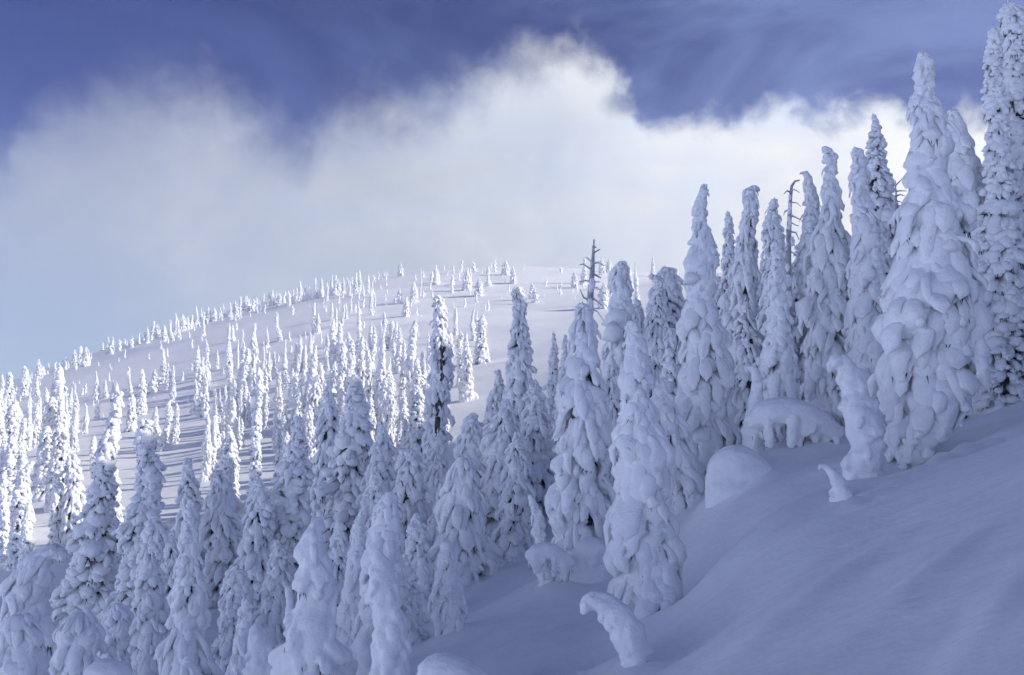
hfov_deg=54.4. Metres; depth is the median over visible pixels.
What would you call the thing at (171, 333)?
snowy tree
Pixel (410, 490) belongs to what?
snowy tree
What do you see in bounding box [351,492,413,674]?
snowy tree
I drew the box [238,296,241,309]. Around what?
snowy tree
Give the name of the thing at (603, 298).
snowy tree
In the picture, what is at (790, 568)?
ground
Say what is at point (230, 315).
snowy tree
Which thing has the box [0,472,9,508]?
snowy tree
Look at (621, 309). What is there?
snowy tree
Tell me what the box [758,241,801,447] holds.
snowy tree
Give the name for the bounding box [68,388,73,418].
snowy tree
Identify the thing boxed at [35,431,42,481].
snowy tree
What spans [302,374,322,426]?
snowy tree
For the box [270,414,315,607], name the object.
snowy tree
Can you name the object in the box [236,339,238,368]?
snowy tree
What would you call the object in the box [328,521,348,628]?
snowy tree
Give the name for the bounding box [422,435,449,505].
snowy tree
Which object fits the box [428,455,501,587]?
snowy tree
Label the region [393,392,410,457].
snowy tree
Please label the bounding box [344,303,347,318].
snowy tree
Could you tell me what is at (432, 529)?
snowy tree
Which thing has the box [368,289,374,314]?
snowy tree
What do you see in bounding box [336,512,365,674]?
snowy tree
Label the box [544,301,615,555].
snowy tree
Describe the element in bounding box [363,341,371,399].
snowy tree
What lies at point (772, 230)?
snowy tree
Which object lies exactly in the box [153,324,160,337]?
snowy tree
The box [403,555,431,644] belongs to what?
snowy tree
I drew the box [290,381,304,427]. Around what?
snowy tree
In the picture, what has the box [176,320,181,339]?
snowy tree
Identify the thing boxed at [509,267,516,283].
snowy tree
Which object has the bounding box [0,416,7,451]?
snowy tree
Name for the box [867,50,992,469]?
snowy tree
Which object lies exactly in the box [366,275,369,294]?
snowy tree
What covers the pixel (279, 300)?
snowy tree
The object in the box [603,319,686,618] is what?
snowy tree
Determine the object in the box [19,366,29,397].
snowy tree
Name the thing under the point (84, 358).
snowy tree
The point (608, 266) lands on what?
snowy tree
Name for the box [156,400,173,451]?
snowy tree
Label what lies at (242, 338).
snowy tree
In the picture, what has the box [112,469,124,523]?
snowy tree
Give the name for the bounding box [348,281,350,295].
snowy tree
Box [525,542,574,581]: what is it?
buried bush
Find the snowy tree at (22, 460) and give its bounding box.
[9,446,31,535]
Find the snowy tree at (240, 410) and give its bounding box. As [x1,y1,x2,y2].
[237,390,243,422]
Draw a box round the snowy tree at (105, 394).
[102,380,109,398]
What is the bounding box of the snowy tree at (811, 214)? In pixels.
[795,171,820,383]
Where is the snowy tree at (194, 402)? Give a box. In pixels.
[189,379,198,414]
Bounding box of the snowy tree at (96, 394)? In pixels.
[91,371,99,400]
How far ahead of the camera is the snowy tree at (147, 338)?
334.27 m
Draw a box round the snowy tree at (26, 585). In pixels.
[0,543,69,674]
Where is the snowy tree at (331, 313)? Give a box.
[329,303,333,320]
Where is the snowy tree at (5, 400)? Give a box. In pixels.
[3,395,7,414]
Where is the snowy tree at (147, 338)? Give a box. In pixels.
[145,326,149,343]
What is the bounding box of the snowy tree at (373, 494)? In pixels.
[348,465,383,547]
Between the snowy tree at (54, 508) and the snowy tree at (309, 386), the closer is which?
the snowy tree at (54, 508)
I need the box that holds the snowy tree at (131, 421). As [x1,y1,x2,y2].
[123,394,137,431]
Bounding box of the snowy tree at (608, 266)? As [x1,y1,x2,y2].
[606,259,611,272]
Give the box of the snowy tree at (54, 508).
[46,473,63,563]
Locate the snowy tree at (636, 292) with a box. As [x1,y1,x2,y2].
[633,262,639,299]
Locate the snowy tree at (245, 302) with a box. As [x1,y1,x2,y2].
[241,296,250,313]
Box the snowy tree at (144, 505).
[105,418,168,620]
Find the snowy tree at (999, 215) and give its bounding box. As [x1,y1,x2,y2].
[968,23,1023,415]
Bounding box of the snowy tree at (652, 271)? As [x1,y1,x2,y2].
[650,256,654,274]
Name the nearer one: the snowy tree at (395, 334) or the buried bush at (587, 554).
the buried bush at (587, 554)
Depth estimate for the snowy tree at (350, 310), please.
283.89 m
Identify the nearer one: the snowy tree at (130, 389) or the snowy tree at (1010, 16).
the snowy tree at (1010, 16)
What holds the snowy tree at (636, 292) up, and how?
on the ground
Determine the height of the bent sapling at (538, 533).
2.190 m
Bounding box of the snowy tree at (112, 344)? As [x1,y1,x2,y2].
[108,337,114,353]
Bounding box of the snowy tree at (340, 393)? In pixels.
[336,376,345,409]
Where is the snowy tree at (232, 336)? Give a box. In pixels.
[230,325,235,341]
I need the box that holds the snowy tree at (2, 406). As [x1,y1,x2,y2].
[0,394,4,419]
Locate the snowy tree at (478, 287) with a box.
[474,278,483,296]
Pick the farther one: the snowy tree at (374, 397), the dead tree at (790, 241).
the snowy tree at (374, 397)
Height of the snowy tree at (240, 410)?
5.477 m
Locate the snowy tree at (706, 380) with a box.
[674,184,742,475]
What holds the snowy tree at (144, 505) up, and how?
on the ground
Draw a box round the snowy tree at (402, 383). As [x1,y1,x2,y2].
[398,339,407,403]
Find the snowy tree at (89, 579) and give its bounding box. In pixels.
[49,391,124,623]
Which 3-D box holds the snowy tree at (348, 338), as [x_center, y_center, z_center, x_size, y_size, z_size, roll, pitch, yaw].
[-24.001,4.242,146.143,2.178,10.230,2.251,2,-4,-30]
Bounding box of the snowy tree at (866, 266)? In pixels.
[841,146,889,438]
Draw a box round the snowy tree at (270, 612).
[252,539,292,645]
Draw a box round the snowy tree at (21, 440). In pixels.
[17,418,35,525]
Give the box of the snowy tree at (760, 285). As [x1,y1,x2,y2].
[756,259,765,338]
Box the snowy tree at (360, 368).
[354,336,366,385]
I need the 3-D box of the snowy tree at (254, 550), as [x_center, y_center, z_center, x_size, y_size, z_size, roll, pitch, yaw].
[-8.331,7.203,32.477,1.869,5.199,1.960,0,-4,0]
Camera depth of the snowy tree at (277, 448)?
75.19 m
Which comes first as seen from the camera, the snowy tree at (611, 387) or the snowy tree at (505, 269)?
the snowy tree at (611, 387)
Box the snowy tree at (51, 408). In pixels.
[45,396,57,430]
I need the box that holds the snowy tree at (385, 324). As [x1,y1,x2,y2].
[382,312,387,348]
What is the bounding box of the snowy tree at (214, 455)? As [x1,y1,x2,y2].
[210,416,217,471]
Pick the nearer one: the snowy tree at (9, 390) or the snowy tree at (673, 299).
the snowy tree at (673, 299)
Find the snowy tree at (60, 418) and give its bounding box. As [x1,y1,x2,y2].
[52,398,68,430]
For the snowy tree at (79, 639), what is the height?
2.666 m
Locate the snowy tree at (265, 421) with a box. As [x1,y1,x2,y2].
[262,393,269,429]
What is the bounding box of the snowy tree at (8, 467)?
[0,434,30,518]
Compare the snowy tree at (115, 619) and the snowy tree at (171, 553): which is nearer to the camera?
the snowy tree at (115, 619)
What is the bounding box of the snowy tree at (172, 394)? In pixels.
[169,379,176,402]
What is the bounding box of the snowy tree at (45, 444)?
[31,425,53,501]
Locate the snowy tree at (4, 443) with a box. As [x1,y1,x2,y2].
[0,435,7,466]
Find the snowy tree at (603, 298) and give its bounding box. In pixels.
[597,282,608,308]
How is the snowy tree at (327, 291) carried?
on the ground
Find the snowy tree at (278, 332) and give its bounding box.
[274,312,282,341]
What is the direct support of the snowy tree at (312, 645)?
on the ground
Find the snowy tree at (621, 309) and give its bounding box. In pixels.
[601,261,635,372]
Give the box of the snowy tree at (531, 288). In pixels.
[528,282,533,298]
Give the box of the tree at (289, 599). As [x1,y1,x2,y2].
[282,581,293,637]
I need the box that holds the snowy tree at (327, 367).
[324,347,329,370]
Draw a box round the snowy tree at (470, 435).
[453,413,486,497]
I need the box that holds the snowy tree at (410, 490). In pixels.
[392,448,432,554]
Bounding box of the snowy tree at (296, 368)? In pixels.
[293,337,302,375]
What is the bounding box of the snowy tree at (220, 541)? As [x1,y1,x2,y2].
[198,469,244,608]
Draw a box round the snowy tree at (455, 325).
[453,308,458,334]
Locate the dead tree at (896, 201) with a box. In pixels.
[893,178,905,257]
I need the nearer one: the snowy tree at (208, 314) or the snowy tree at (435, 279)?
the snowy tree at (435, 279)
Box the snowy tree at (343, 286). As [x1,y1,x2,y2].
[341,276,345,292]
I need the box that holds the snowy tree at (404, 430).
[395,419,407,462]
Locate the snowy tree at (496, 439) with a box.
[479,399,530,541]
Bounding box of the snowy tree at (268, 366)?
[266,351,271,380]
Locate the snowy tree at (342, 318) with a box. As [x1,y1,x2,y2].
[340,304,344,324]
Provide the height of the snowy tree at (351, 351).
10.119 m
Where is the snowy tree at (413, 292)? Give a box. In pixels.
[410,281,418,302]
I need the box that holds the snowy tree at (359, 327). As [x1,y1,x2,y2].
[355,301,361,349]
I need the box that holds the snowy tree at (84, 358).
[79,347,88,366]
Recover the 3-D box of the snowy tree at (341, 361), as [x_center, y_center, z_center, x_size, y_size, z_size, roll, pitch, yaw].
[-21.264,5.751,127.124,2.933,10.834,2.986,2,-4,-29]
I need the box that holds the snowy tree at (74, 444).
[69,412,79,452]
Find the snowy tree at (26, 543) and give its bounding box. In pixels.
[17,500,35,564]
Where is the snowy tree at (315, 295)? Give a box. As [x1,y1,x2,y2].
[313,277,317,298]
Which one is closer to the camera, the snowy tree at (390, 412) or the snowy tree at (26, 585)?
the snowy tree at (26, 585)
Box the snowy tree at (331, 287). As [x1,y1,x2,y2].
[329,275,332,295]
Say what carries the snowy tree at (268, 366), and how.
on the ground
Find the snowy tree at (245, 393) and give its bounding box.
[237,381,250,422]
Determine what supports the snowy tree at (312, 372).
on the ground
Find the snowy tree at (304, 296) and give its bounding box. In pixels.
[302,284,306,301]
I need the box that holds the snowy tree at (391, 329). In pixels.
[387,321,394,348]
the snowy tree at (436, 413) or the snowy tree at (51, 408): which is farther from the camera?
the snowy tree at (51, 408)
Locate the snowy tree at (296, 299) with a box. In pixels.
[294,287,297,302]
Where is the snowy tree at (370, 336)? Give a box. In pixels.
[368,323,372,349]
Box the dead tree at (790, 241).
[783,179,800,339]
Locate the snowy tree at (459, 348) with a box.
[455,331,463,387]
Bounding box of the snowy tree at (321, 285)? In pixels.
[318,277,322,296]
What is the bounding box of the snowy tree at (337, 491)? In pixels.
[313,374,375,553]
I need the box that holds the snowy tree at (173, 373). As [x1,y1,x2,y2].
[170,365,174,388]
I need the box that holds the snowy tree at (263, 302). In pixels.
[262,293,265,307]
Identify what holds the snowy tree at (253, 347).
on the ground
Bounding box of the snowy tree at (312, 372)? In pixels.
[303,352,317,412]
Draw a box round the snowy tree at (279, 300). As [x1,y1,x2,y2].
[276,292,281,306]
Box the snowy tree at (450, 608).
[427,541,468,636]
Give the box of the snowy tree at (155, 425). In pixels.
[151,407,161,435]
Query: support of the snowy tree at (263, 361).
on the ground
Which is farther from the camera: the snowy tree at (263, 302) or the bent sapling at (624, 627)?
the snowy tree at (263, 302)
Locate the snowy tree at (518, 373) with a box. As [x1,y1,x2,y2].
[492,286,536,428]
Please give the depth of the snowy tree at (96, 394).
202.62 m
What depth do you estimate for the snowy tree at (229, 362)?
194.22 m
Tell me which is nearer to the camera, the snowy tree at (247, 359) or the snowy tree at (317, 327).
the snowy tree at (247, 359)
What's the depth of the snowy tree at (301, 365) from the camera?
181.26 m
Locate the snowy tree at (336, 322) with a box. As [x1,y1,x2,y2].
[334,308,337,342]
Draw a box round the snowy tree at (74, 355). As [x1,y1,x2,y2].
[71,350,77,365]
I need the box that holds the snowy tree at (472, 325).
[469,309,475,340]
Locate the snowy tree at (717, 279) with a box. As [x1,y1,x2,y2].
[713,274,720,321]
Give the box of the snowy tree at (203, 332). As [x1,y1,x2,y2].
[201,323,205,336]
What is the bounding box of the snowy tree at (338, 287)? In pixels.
[337,279,339,294]
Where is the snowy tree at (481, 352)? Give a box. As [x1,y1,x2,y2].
[473,315,489,363]
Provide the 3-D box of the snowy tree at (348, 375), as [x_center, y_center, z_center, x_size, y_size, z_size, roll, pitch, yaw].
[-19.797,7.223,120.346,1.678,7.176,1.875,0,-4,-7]
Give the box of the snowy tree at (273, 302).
[271,290,275,305]
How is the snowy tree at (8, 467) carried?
on the ground
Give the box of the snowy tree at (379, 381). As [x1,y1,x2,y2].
[374,375,383,434]
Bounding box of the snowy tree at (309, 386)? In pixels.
[304,383,311,412]
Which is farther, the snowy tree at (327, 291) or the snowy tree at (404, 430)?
the snowy tree at (327, 291)
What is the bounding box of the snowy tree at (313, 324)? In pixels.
[311,302,317,333]
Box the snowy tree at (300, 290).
[298,281,301,297]
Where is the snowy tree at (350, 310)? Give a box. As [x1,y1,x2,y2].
[349,299,352,312]
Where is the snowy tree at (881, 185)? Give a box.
[836,113,899,425]
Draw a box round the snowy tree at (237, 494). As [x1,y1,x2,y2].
[233,433,241,510]
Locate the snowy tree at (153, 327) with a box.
[150,321,154,338]
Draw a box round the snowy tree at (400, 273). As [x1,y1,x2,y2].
[397,262,403,276]
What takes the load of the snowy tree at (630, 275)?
on the ground
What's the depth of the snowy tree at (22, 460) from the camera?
70.17 m
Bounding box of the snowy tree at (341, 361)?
[336,341,347,391]
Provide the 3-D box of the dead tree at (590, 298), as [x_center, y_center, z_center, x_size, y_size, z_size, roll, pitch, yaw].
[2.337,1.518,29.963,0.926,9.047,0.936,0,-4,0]
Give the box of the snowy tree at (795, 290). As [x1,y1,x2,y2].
[791,244,801,345]
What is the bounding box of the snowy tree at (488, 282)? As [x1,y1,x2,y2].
[485,266,491,286]
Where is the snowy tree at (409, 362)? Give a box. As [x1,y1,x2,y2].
[404,320,417,402]
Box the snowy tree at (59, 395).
[56,384,63,405]
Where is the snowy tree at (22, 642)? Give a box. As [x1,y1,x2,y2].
[0,612,49,674]
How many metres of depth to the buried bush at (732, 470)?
21.48 m
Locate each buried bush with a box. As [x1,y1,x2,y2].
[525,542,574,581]
[570,537,611,582]
[705,445,771,507]
[746,397,843,448]
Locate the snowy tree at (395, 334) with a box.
[389,321,397,350]
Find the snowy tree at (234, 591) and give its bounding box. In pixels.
[210,563,249,674]
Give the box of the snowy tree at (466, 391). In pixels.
[458,332,478,402]
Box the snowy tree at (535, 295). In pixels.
[531,288,538,302]
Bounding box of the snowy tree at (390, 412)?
[383,379,399,445]
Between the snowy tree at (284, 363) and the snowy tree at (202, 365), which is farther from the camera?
the snowy tree at (202, 365)
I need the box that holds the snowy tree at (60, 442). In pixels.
[43,425,69,512]
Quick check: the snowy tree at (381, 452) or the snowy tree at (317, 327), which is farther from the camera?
the snowy tree at (317, 327)
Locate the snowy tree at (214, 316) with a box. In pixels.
[211,307,216,321]
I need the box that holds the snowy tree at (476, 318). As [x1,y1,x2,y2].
[474,310,477,337]
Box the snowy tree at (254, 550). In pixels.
[233,477,276,624]
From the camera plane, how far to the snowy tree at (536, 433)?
36.64 m
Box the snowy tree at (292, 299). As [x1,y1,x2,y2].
[291,289,294,303]
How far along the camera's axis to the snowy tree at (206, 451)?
89.57 m
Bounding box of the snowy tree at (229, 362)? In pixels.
[225,323,233,378]
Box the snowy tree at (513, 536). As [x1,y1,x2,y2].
[491,431,536,566]
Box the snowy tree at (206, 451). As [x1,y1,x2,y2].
[199,414,212,481]
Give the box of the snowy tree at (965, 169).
[947,108,1023,418]
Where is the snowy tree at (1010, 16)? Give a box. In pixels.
[996,0,1023,237]
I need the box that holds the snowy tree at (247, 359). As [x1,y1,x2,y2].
[237,348,250,391]
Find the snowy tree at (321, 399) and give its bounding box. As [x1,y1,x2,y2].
[318,380,325,413]
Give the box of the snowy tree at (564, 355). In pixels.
[551,335,568,455]
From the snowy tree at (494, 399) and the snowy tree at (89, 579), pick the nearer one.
the snowy tree at (89, 579)
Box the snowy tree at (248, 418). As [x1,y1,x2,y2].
[244,393,251,426]
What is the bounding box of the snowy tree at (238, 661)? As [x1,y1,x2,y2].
[225,597,254,674]
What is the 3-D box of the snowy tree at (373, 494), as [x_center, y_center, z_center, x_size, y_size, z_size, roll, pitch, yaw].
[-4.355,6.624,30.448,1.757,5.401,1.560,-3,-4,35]
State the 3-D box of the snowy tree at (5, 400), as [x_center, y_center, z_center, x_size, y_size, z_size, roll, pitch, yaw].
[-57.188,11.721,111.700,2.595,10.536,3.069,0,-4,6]
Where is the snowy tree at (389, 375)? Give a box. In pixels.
[385,364,398,412]
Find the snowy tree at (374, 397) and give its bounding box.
[372,374,378,407]
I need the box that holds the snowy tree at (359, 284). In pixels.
[357,270,361,290]
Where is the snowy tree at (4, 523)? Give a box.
[0,492,9,570]
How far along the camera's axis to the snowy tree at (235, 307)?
368.49 m
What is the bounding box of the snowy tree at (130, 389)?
[126,367,132,392]
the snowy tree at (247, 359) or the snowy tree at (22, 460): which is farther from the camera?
the snowy tree at (247, 359)
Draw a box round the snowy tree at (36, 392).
[33,376,40,395]
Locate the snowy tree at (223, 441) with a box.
[219,431,225,474]
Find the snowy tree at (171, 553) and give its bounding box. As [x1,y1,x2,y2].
[160,530,179,636]
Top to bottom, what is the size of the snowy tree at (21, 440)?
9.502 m
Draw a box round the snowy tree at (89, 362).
[87,350,90,365]
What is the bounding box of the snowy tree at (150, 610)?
[127,514,169,674]
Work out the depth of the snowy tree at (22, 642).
15.53 m
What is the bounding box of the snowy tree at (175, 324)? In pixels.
[173,313,177,335]
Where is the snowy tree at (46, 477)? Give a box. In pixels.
[44,445,53,504]
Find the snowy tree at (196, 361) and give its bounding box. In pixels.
[193,345,200,380]
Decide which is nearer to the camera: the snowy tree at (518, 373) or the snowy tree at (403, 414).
the snowy tree at (518, 373)
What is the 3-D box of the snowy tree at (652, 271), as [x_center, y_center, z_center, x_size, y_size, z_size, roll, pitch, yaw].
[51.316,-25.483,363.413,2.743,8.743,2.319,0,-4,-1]
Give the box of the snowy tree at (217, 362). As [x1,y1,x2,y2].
[215,350,218,369]
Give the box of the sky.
[0,0,1023,381]
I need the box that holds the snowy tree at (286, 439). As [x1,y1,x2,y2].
[273,432,289,503]
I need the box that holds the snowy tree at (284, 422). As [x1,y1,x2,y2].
[280,407,288,439]
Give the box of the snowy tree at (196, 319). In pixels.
[194,306,198,324]
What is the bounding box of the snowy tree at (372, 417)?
[367,394,376,450]
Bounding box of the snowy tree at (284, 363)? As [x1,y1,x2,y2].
[281,339,287,387]
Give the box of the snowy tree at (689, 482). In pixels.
[650,377,704,514]
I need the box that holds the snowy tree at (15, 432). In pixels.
[11,429,18,438]
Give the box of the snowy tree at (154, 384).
[149,369,158,392]
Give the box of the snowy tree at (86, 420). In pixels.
[81,403,89,433]
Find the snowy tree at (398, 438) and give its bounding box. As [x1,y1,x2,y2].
[395,421,401,461]
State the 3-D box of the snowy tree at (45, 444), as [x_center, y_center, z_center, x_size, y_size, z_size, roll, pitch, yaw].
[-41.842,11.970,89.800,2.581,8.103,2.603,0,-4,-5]
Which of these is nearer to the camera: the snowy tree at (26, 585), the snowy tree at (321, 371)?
the snowy tree at (26, 585)
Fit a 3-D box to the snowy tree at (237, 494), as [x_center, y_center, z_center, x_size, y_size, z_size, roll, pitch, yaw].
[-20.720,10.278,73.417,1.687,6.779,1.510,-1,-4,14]
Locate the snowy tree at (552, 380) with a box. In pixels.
[542,331,558,450]
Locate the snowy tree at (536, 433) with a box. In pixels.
[519,379,555,529]
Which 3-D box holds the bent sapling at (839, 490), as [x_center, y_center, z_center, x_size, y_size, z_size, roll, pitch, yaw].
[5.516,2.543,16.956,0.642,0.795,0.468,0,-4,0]
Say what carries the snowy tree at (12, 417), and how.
on the ground
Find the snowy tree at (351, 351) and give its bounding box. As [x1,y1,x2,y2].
[346,340,355,372]
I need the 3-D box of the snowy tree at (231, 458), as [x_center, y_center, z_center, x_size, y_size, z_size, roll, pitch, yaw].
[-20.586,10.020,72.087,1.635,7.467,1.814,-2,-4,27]
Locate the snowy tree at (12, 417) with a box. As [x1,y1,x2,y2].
[2,400,22,438]
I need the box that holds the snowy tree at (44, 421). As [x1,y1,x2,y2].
[40,409,46,431]
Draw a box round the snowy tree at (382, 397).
[377,377,387,433]
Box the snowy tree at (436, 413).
[421,293,454,499]
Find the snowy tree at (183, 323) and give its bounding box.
[180,314,186,331]
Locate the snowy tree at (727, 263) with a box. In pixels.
[714,211,734,350]
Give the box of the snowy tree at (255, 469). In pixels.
[244,367,265,520]
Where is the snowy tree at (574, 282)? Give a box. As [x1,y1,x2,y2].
[571,272,578,287]
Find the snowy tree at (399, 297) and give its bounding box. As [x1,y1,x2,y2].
[396,288,402,303]
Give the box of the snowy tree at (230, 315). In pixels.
[227,303,232,319]
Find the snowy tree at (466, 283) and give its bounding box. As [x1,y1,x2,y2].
[461,270,471,290]
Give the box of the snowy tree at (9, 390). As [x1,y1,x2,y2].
[3,372,15,405]
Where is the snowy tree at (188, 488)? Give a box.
[170,456,207,571]
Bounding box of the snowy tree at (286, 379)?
[282,372,289,389]
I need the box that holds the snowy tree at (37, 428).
[32,403,40,446]
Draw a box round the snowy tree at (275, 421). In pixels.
[271,409,277,450]
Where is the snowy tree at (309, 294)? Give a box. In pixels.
[307,286,311,300]
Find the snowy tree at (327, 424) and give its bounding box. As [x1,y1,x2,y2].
[307,380,339,523]
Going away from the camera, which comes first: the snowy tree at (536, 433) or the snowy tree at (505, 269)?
the snowy tree at (536, 433)
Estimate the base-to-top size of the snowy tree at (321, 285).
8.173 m
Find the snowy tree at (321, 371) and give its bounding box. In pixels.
[318,363,324,386]
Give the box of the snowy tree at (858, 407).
[826,353,886,479]
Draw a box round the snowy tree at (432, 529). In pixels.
[426,483,443,561]
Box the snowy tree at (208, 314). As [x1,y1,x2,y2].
[205,307,210,323]
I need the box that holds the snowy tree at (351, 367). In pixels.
[349,358,353,375]
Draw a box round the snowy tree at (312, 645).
[268,517,351,674]
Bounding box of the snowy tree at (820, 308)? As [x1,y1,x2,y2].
[794,146,850,424]
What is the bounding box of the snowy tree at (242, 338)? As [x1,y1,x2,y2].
[240,329,243,347]
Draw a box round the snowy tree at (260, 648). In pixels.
[242,623,272,674]
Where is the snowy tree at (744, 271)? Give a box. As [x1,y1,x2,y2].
[723,185,762,391]
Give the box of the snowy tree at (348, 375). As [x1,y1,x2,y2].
[344,368,350,395]
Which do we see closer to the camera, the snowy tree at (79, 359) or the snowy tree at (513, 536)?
the snowy tree at (513, 536)
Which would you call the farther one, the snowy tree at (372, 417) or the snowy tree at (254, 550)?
the snowy tree at (372, 417)
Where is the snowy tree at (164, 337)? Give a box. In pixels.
[160,325,167,341]
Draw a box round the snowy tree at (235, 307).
[232,301,238,313]
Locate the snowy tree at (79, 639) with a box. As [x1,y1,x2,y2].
[49,607,107,674]
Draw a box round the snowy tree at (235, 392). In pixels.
[230,380,237,414]
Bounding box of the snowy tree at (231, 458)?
[222,425,239,512]
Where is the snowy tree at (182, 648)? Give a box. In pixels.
[153,498,222,674]
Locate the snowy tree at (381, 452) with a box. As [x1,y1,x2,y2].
[346,424,398,554]
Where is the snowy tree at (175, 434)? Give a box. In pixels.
[170,403,179,444]
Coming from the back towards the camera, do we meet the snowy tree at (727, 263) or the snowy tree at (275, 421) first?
the snowy tree at (275, 421)
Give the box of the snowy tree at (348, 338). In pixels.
[346,332,351,351]
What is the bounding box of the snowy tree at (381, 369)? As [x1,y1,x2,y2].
[377,329,386,394]
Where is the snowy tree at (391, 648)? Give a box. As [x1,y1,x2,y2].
[364,549,411,674]
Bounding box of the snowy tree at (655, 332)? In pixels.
[643,273,668,396]
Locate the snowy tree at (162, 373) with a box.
[158,348,166,383]
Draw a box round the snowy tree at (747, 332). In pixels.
[731,301,763,427]
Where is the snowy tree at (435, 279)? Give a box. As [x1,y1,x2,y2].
[432,265,439,284]
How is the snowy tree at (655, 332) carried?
on the ground
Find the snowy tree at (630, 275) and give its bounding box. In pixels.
[629,265,633,287]
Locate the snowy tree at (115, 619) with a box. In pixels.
[96,601,133,671]
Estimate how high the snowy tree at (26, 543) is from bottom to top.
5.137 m
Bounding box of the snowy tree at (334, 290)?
[331,275,338,296]
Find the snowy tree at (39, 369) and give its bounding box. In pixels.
[34,359,43,379]
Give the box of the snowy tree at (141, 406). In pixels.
[135,369,147,415]
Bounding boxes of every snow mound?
[82,659,132,674]
[415,651,487,674]
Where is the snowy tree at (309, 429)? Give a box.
[304,404,317,472]
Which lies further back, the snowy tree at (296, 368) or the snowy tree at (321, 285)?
the snowy tree at (321, 285)
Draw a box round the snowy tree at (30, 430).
[25,403,33,450]
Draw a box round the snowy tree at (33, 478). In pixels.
[30,431,41,486]
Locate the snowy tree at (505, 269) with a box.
[501,261,509,274]
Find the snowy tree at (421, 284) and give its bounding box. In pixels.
[420,271,421,295]
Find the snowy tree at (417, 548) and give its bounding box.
[402,513,434,624]
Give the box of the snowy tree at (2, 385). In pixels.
[0,374,4,395]
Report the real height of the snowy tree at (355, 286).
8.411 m
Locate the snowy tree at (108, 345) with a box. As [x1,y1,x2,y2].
[105,337,110,353]
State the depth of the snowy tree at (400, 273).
399.38 m
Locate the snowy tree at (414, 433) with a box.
[402,385,425,456]
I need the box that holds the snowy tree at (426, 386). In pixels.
[421,381,429,419]
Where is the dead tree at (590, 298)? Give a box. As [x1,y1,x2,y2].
[579,239,604,330]
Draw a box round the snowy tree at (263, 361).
[261,344,264,368]
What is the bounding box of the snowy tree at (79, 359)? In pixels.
[77,346,82,364]
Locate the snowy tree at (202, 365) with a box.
[200,356,205,386]
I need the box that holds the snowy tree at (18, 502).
[3,461,34,570]
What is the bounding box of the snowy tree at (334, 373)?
[330,361,338,389]
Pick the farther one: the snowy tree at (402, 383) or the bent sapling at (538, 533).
the snowy tree at (402, 383)
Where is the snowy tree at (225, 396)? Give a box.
[223,385,227,409]
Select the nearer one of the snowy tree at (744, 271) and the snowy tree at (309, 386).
the snowy tree at (744, 271)
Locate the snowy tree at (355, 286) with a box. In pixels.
[353,272,358,292]
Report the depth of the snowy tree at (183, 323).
343.12 m
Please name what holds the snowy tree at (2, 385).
on the ground
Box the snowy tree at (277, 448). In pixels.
[268,426,282,500]
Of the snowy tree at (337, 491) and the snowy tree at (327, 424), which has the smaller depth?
the snowy tree at (337, 491)
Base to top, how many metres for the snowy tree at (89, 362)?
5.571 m
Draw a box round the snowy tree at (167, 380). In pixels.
[164,362,170,389]
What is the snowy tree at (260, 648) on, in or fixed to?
on the ground
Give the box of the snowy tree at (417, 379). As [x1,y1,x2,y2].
[407,358,423,418]
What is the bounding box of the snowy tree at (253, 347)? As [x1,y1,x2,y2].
[249,323,259,363]
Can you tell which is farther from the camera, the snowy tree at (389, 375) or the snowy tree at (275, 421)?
the snowy tree at (389, 375)
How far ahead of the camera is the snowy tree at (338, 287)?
347.31 m
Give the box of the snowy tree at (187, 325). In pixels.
[185,316,189,329]
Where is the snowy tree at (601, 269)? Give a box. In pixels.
[598,258,605,274]
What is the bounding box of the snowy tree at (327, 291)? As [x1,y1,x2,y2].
[325,283,328,300]
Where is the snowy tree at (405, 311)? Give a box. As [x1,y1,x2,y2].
[402,298,410,316]
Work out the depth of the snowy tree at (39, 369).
292.47 m
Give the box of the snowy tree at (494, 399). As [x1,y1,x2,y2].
[482,370,504,437]
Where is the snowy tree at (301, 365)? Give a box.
[300,347,303,370]
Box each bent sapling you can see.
[528,495,556,589]
[580,591,652,667]
[740,365,764,453]
[818,463,853,501]
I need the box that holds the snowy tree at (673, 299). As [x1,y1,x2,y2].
[640,266,684,351]
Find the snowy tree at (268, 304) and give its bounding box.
[266,291,270,306]
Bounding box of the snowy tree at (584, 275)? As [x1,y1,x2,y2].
[580,257,587,284]
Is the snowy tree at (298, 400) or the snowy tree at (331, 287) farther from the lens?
the snowy tree at (331, 287)
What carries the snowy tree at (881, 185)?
on the ground
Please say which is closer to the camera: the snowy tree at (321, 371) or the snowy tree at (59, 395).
the snowy tree at (321, 371)
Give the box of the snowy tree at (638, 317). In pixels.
[632,299,644,332]
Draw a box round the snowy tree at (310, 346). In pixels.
[307,332,312,353]
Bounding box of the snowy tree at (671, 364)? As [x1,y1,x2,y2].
[660,327,681,397]
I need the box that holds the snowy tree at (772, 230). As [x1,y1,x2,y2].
[753,198,802,384]
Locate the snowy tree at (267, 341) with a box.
[265,327,269,347]
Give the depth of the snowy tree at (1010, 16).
26.72 m
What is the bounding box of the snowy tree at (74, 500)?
[58,452,86,562]
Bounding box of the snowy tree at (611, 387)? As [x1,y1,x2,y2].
[601,357,620,492]
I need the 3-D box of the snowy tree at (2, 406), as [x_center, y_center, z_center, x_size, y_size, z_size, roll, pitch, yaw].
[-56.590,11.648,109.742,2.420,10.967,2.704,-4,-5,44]
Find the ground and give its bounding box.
[0,266,1023,674]
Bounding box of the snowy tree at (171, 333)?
[168,320,174,341]
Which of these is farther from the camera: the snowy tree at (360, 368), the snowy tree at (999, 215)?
the snowy tree at (360, 368)
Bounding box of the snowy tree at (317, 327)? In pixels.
[314,313,320,333]
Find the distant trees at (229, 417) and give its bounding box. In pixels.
[15,259,634,470]
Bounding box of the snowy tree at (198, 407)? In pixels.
[194,391,202,418]

